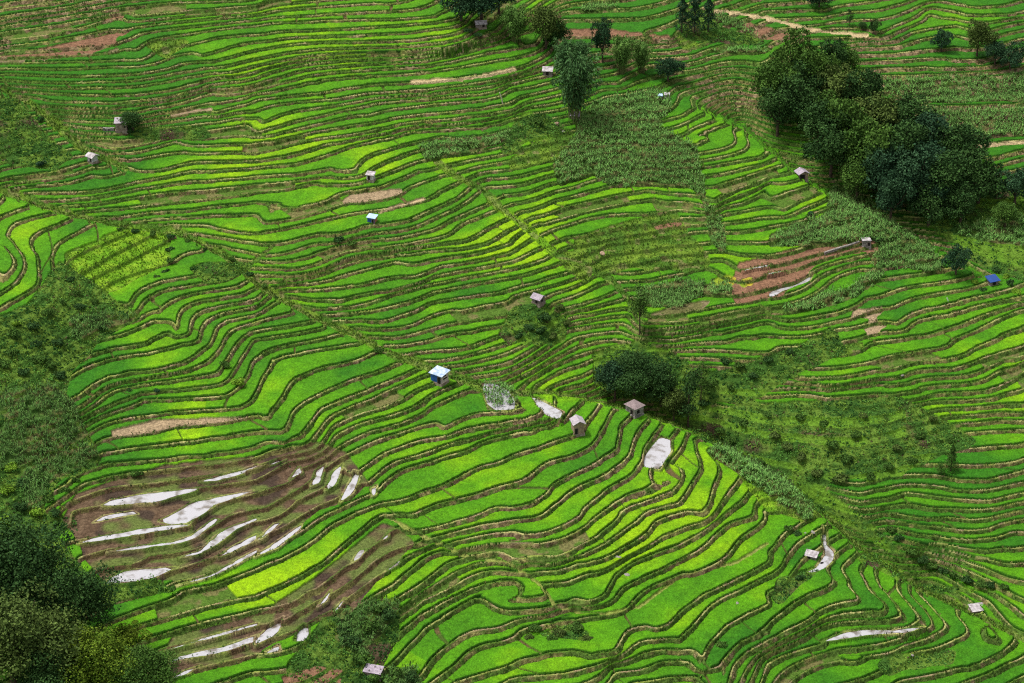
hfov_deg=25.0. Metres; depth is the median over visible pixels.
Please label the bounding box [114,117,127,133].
field hut
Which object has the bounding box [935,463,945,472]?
bush
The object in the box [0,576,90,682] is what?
broadleaf tree
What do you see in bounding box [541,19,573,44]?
tree
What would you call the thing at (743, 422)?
bush
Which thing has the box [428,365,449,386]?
field hut
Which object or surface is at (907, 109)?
broadleaf tree
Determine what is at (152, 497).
flooded paddy water
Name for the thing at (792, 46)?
broadleaf tree
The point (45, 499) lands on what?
bush
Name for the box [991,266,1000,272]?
bush
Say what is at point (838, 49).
broadleaf tree
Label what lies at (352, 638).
bush
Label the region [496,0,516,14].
broadleaf tree
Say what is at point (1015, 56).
broadleaf tree
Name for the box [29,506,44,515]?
bush
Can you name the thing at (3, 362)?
bush
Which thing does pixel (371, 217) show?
field hut
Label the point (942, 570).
bush
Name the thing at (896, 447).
bush
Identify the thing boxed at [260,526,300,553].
flooded paddy water
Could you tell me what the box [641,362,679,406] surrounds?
broadleaf tree
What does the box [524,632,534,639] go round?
bush
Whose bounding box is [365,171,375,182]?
field hut
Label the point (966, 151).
broadleaf tree
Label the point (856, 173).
broadleaf tree
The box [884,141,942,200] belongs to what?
broadleaf tree
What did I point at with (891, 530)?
bush
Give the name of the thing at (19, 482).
bush
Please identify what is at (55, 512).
bush
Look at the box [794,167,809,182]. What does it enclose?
field hut
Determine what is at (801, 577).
bush
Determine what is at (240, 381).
bush
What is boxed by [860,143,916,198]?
broadleaf tree
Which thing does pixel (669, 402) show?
broadleaf tree
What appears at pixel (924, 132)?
broadleaf tree
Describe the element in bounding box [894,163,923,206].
broadleaf tree
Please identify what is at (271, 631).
flooded paddy water
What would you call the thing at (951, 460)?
cypress tree
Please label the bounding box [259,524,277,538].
flooded paddy water
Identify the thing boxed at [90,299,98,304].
bush
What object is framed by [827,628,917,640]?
pond water
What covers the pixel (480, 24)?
field shed
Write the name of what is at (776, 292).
flooded paddy water
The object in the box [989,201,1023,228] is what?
broadleaf tree
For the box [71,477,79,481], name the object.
bush
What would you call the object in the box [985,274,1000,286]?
shack
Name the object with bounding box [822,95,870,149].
broadleaf tree
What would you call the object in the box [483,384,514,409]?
flooded paddy water
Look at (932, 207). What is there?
broadleaf tree
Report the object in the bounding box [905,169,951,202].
broadleaf tree
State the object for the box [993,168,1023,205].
broadleaf tree
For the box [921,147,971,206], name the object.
broadleaf tree
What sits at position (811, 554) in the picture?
lean to
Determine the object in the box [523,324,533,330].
bush
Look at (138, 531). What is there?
flooded paddy water
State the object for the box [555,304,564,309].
bush
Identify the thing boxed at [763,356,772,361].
bush
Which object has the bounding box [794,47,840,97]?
broadleaf tree
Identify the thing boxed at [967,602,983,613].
shelter
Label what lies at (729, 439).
bush
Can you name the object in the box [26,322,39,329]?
bush
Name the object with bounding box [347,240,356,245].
bush
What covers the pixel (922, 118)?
broadleaf tree
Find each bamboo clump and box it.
[496,3,531,42]
[551,48,603,124]
[552,36,583,67]
[575,38,593,58]
[604,34,635,74]
[630,39,655,73]
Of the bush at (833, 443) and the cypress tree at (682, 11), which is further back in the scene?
the cypress tree at (682, 11)
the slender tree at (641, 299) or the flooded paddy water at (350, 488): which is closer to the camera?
the flooded paddy water at (350, 488)
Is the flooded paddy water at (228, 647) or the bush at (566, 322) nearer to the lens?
the flooded paddy water at (228, 647)
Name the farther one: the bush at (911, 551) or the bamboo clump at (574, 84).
the bamboo clump at (574, 84)
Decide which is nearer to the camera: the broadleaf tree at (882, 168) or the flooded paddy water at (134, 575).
the flooded paddy water at (134, 575)
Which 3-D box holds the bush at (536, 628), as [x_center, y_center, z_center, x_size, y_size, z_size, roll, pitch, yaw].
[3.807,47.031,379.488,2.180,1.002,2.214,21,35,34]
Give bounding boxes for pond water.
[533,398,561,418]
[644,438,670,468]
[810,535,833,571]
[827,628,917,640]
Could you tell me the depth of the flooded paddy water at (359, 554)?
385.62 m
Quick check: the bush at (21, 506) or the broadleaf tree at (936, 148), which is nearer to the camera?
the bush at (21, 506)
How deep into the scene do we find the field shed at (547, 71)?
507.88 m
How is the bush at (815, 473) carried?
on the terraced hillside
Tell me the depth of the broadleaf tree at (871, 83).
504.73 m
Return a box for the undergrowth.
[0,8,1023,682]
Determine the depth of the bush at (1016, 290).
465.65 m
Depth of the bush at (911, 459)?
427.31 m
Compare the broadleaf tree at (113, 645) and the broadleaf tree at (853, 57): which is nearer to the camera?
the broadleaf tree at (113, 645)
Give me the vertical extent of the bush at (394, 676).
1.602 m
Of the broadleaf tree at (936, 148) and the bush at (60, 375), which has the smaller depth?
the bush at (60, 375)
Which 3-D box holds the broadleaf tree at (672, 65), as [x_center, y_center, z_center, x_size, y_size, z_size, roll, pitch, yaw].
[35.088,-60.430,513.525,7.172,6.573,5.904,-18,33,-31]
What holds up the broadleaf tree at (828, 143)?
on the terraced hillside
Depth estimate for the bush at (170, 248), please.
446.43 m
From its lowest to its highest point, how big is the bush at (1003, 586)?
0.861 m
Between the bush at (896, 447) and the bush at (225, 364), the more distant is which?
the bush at (896, 447)
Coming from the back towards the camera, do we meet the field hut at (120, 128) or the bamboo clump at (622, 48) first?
the bamboo clump at (622, 48)
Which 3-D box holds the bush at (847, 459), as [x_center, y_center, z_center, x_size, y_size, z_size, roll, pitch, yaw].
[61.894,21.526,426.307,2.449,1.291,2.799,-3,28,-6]
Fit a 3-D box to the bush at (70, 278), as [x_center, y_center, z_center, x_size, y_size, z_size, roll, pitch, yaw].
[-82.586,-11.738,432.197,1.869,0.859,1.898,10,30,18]
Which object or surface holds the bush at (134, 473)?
on the terraced hillside
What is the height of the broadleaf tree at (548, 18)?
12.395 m
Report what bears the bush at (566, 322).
on the terraced hillside
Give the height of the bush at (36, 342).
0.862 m
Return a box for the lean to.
[804,549,818,560]
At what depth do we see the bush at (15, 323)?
414.89 m
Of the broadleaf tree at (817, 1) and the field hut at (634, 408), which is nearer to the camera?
the field hut at (634, 408)
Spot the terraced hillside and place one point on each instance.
(282, 500)
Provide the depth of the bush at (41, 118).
476.84 m
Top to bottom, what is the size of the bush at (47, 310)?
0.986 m
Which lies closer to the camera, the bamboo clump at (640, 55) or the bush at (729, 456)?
the bush at (729, 456)
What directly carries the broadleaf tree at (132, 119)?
on the terraced hillside
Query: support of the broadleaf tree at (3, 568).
on the terraced hillside
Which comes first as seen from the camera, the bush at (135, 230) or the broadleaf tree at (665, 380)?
the broadleaf tree at (665, 380)
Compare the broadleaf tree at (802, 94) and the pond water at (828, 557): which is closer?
the pond water at (828, 557)
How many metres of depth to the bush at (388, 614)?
375.10 m
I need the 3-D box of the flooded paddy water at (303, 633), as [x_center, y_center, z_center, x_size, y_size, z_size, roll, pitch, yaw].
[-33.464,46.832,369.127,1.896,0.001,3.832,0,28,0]
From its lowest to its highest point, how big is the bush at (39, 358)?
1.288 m
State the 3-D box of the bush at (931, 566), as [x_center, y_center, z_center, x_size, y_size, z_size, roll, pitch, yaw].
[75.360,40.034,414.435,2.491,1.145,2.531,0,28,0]
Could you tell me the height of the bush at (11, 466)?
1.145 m
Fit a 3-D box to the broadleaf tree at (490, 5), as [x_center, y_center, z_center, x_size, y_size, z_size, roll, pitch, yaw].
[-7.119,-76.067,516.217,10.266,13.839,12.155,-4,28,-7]
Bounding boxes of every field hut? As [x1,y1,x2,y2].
[85,152,99,164]
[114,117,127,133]
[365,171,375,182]
[366,213,377,224]
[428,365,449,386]
[530,292,545,307]
[569,414,585,436]
[624,399,644,418]
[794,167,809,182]
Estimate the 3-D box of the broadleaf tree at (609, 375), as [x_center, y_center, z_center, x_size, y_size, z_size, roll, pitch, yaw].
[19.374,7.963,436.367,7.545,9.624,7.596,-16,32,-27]
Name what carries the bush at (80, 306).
on the terraced hillside
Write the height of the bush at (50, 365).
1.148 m
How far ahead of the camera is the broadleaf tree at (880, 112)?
498.31 m
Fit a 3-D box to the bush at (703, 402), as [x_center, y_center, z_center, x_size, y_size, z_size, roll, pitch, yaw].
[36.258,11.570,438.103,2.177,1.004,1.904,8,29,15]
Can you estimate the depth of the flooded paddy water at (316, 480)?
399.81 m
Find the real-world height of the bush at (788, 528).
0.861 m
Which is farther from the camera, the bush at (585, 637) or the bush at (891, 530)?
the bush at (891, 530)
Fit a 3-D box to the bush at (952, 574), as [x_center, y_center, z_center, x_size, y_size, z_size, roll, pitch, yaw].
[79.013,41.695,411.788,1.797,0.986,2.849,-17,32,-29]
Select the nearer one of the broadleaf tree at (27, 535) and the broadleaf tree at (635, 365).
the broadleaf tree at (27, 535)
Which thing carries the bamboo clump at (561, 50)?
on the terraced hillside
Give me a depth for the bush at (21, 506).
382.81 m
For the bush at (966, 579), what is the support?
on the terraced hillside
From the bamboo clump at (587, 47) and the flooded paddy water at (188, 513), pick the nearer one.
the flooded paddy water at (188, 513)
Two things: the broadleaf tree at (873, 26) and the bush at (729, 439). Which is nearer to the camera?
the bush at (729, 439)
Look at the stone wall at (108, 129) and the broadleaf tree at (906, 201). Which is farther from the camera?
the broadleaf tree at (906, 201)
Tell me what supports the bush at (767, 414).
on the terraced hillside
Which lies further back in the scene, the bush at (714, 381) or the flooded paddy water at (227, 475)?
the bush at (714, 381)
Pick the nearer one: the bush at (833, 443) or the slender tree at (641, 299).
the bush at (833, 443)
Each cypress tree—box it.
[673,0,690,31]
[684,0,704,34]
[698,0,717,31]
[942,443,958,473]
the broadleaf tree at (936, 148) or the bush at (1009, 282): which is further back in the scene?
the broadleaf tree at (936, 148)
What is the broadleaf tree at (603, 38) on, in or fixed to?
on the terraced hillside
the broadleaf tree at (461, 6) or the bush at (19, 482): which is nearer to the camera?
the bush at (19, 482)
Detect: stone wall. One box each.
[103,127,113,131]
[824,241,859,254]
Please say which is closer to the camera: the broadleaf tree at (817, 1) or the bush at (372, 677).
the bush at (372, 677)
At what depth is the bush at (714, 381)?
439.43 m
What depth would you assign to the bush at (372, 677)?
364.34 m
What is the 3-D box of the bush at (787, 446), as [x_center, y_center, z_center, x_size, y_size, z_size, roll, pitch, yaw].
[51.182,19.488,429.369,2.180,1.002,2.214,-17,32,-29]
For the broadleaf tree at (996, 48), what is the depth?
527.74 m
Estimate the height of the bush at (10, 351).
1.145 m
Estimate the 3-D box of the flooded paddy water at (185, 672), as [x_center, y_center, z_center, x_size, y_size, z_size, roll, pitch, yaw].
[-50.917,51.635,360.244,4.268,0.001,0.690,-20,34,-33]
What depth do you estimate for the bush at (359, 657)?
366.74 m
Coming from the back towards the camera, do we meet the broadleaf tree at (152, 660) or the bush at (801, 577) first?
the bush at (801, 577)
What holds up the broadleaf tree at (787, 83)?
on the terraced hillside
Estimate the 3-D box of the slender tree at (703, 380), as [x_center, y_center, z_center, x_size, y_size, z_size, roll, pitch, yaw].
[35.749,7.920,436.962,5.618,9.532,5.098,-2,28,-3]
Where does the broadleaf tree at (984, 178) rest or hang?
on the terraced hillside
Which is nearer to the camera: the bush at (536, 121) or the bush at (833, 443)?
the bush at (833, 443)
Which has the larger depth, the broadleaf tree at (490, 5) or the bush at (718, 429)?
the broadleaf tree at (490, 5)
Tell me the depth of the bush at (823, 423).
432.26 m
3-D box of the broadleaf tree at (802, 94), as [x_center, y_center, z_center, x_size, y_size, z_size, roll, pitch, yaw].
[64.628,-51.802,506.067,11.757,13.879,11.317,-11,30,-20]
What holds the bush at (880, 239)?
on the terraced hillside
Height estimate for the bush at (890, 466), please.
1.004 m
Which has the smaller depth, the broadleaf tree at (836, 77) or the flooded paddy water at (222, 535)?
the flooded paddy water at (222, 535)
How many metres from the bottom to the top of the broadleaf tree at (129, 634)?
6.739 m
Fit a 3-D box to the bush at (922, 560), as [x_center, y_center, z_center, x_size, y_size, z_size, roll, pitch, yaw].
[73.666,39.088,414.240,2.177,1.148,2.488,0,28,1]
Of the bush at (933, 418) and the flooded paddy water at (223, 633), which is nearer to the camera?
the flooded paddy water at (223, 633)
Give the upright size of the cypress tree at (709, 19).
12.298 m
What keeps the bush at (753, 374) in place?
on the terraced hillside
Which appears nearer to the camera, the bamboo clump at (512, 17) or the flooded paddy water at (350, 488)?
the flooded paddy water at (350, 488)
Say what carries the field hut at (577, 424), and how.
on the terraced hillside
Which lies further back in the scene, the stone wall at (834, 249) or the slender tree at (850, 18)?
the slender tree at (850, 18)
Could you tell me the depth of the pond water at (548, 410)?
422.92 m
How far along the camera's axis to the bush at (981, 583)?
408.03 m
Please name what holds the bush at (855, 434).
on the terraced hillside
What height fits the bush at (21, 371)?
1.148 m
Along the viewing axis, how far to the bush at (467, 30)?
513.15 m
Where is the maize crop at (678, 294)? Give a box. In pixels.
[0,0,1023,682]
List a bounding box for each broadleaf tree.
[0,507,81,613]
[0,535,40,594]
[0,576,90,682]
[0,638,92,682]
[24,560,123,636]
[53,620,138,682]
[100,640,180,682]
[107,619,152,649]
[118,110,146,130]
[437,0,484,21]
[470,0,502,19]
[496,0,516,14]
[525,3,566,48]
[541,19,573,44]
[590,15,612,62]
[593,358,630,402]
[603,347,666,395]
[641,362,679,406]
[653,57,685,81]
[659,386,689,420]
[751,58,801,107]
[755,85,800,136]
[769,24,819,76]
[770,69,806,98]
[778,72,824,126]
[789,56,826,91]
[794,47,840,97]
[797,97,853,141]
[800,123,860,177]
[801,89,844,109]
[807,0,832,6]
[815,61,864,97]
[816,37,851,72]
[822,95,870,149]
[830,113,899,168]
[838,68,888,103]
[838,160,871,202]
[842,47,861,70]
[846,98,890,145]
[851,89,900,129]
[858,22,866,30]
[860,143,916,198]
[861,136,909,163]
[863,117,924,158]
[868,19,881,33]
[875,167,916,221]
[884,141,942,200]
[891,123,947,146]
[893,91,938,126]
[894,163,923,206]
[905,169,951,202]
[906,109,954,146]
[906,180,955,226]
[910,135,955,169]
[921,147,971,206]
[930,27,953,51]
[933,122,993,161]
[941,242,973,274]
[943,141,987,172]
[944,183,978,222]
[956,146,1008,203]
[966,18,1000,56]
[983,40,1006,64]
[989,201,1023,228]
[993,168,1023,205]
[998,41,1023,69]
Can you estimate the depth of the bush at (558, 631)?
378.92 m
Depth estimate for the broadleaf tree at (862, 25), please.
538.84 m
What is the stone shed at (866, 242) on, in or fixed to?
on the terraced hillside
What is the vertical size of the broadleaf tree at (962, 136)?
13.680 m
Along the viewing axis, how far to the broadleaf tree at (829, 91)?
502.28 m
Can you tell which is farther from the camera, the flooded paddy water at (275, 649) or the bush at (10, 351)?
the bush at (10, 351)
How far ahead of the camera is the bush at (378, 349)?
429.14 m
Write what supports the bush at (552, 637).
on the terraced hillside
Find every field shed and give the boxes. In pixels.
[474,20,486,29]
[542,66,552,77]
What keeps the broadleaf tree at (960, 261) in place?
on the terraced hillside
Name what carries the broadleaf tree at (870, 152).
on the terraced hillside
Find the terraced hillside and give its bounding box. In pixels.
[0,0,1023,682]
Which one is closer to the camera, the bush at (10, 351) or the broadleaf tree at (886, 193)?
the bush at (10, 351)
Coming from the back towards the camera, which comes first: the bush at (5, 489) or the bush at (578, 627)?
the bush at (5, 489)
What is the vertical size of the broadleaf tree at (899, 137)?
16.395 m
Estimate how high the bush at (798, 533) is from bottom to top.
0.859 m
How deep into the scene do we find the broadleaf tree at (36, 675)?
344.05 m
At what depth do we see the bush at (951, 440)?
432.12 m
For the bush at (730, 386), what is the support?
on the terraced hillside
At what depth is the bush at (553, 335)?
443.30 m
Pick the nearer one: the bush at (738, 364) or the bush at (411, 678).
the bush at (411, 678)
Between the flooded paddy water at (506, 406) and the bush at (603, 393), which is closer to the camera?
the flooded paddy water at (506, 406)
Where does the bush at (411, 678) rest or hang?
on the terraced hillside
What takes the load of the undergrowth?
on the terraced hillside
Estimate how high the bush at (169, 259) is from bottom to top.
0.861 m
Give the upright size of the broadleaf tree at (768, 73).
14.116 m
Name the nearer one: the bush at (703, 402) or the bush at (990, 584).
the bush at (990, 584)
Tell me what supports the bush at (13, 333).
on the terraced hillside
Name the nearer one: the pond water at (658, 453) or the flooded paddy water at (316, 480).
the flooded paddy water at (316, 480)
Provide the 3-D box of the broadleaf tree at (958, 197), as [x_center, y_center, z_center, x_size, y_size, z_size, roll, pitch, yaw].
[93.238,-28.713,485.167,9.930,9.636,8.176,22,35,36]
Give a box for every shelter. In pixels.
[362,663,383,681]
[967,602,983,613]
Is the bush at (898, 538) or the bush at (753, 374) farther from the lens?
the bush at (753, 374)
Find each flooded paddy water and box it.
[83,525,186,542]
[97,512,135,520]
[104,489,195,505]
[109,568,170,582]
[117,519,216,550]
[163,492,248,523]
[174,669,192,677]
[175,624,256,647]
[179,637,257,658]
[186,519,255,555]
[191,550,256,581]
[204,466,255,480]
[223,536,255,554]
[256,623,280,642]
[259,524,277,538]
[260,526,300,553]
[268,647,278,652]
[292,468,300,476]
[297,628,308,640]
[313,467,323,484]
[327,467,340,488]
[341,475,358,499]
[354,550,363,560]
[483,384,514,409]
[769,277,810,295]
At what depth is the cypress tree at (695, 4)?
527.95 m
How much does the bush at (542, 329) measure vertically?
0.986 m
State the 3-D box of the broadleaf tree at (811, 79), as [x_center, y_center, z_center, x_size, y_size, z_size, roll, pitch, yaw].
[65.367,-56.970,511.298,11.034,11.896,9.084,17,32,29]
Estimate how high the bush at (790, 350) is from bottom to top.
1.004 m
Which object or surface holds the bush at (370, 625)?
on the terraced hillside
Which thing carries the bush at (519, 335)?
on the terraced hillside
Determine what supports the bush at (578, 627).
on the terraced hillside
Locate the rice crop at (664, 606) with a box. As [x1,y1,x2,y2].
[0,0,1023,682]
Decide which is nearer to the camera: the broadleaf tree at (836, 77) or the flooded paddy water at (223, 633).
the flooded paddy water at (223, 633)
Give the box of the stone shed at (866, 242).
[861,237,871,249]
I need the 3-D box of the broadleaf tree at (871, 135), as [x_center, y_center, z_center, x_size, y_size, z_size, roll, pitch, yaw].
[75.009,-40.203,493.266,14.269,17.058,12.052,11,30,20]
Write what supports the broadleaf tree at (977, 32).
on the terraced hillside
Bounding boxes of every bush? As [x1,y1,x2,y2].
[0,358,9,368]
[0,483,14,494]
[4,462,16,471]
[5,348,18,355]
[6,329,20,337]
[11,321,22,325]
[13,501,28,510]
[15,478,29,487]
[17,368,29,374]
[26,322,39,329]
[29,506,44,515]
[30,340,42,345]
[30,354,47,363]
[35,160,46,165]
[37,116,44,121]
[40,308,54,314]
[41,495,54,503]
[44,360,57,368]
[48,508,60,516]
[51,337,63,345]
[52,370,66,379]
[57,487,70,492]
[65,276,75,281]
[70,290,81,295]
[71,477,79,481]
[73,303,86,309]
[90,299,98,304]
[130,471,143,476]
[131,228,139,232]
[165,246,174,251]
[166,233,175,237]
[166,257,174,262]
[219,361,230,367]
[230,377,244,386]
[333,236,343,241]
[336,626,350,634]
[339,633,361,647]
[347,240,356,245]
[352,652,369,663]
[360,619,380,632]
[367,673,384,681]
[371,604,383,612]
[374,347,383,352]
[380,607,396,620]
[383,667,402,682]
[404,670,418,682]
[463,28,472,32]
[514,333,522,338]
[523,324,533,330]
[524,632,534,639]
[528,116,543,125]
[529,623,542,632]
[535,326,546,333]
[537,312,551,321]
[546,635,557,639]
[549,332,556,338]
[553,628,566,636]
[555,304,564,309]
[563,320,571,324]
[569,621,583,632]
[582,635,593,640]
[598,389,608,395]
[698,399,707,405]
[706,379,717,385]
[714,427,724,433]
[715,640,727,647]
[720,357,731,364]
[725,435,735,443]
[725,454,734,461]
[727,383,735,389]
[733,361,745,368]
[738,418,747,425]
[748,372,758,377]
[762,411,770,416]
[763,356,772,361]
[769,431,781,438]
[782,442,792,450]
[784,525,792,530]
[785,348,794,354]
[792,529,801,536]
[794,575,805,580]
[795,414,805,420]
[796,451,805,460]
[811,469,822,476]
[819,420,828,425]
[826,440,840,448]
[831,473,849,483]
[841,453,853,463]
[850,430,860,438]
[859,412,867,418]
[866,472,874,480]
[873,236,883,241]
[882,463,893,470]
[885,526,896,533]
[892,444,902,450]
[894,533,903,541]
[905,548,917,555]
[906,456,917,462]
[915,431,924,438]
[917,555,928,563]
[926,560,938,569]
[929,416,937,420]
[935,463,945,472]
[938,566,948,573]
[948,437,955,443]
[949,571,961,579]
[960,575,973,583]
[975,580,987,587]
[985,581,994,588]
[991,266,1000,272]
[999,583,1008,589]
[1006,279,1013,285]
[1012,288,1020,294]
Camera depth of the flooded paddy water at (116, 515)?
386.96 m
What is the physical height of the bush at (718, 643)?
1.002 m
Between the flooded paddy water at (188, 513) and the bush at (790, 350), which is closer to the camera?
the flooded paddy water at (188, 513)
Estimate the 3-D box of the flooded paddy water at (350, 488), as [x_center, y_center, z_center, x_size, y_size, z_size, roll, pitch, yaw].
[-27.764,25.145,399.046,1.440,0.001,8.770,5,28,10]
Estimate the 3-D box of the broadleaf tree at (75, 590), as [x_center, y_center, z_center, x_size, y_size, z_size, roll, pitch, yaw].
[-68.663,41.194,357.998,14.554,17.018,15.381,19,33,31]
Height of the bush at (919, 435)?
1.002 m
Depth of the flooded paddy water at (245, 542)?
383.02 m
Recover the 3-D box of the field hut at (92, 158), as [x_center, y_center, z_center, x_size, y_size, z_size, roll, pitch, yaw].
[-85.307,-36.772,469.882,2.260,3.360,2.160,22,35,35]
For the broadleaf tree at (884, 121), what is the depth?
498.29 m
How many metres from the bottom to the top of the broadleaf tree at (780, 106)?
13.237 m
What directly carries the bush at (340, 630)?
on the terraced hillside
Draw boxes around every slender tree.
[626,281,652,334]
[676,363,705,427]
[688,358,715,401]
[846,9,855,25]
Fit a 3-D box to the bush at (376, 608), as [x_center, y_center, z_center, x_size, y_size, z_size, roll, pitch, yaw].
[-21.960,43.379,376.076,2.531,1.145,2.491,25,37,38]
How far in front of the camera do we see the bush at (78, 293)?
428.59 m
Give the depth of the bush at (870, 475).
423.70 m
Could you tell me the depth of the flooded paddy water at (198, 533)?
381.48 m
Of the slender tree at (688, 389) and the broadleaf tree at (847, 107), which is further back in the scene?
the broadleaf tree at (847, 107)
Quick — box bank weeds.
[0,0,1023,682]
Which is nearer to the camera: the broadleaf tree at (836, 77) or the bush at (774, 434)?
the bush at (774, 434)
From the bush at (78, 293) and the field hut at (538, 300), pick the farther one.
the field hut at (538, 300)
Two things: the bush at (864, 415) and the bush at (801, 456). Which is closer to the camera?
the bush at (801, 456)
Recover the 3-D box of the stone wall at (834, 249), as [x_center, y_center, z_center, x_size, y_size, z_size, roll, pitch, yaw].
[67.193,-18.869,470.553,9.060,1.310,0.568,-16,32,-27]
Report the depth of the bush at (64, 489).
388.91 m
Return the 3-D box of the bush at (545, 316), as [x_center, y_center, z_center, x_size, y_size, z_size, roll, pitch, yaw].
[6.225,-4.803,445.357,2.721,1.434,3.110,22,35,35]
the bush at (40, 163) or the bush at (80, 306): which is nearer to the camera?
the bush at (80, 306)
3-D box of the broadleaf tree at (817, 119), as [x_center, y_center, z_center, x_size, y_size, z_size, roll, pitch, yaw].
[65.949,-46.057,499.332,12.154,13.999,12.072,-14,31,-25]
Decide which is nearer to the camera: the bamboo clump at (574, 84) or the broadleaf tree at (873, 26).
the bamboo clump at (574, 84)
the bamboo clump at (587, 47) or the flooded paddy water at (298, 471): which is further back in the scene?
the bamboo clump at (587, 47)
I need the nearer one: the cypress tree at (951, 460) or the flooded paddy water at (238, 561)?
the flooded paddy water at (238, 561)
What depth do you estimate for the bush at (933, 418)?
435.28 m
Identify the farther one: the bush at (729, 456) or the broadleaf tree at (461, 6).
the broadleaf tree at (461, 6)
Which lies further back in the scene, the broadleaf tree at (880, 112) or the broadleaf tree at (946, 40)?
the broadleaf tree at (946, 40)
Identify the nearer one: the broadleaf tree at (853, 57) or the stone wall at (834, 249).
the stone wall at (834, 249)
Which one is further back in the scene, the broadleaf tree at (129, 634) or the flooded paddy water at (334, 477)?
the flooded paddy water at (334, 477)
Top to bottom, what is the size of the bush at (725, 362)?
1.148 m
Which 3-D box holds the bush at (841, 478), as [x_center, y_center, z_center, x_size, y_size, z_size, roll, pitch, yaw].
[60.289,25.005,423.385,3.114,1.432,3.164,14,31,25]
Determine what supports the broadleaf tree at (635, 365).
on the terraced hillside
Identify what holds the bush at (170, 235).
on the terraced hillside
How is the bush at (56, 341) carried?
on the terraced hillside
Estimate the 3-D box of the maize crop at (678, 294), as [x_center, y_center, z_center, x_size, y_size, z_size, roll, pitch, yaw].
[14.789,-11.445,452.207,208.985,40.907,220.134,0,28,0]
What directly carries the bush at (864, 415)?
on the terraced hillside
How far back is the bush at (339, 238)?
453.33 m

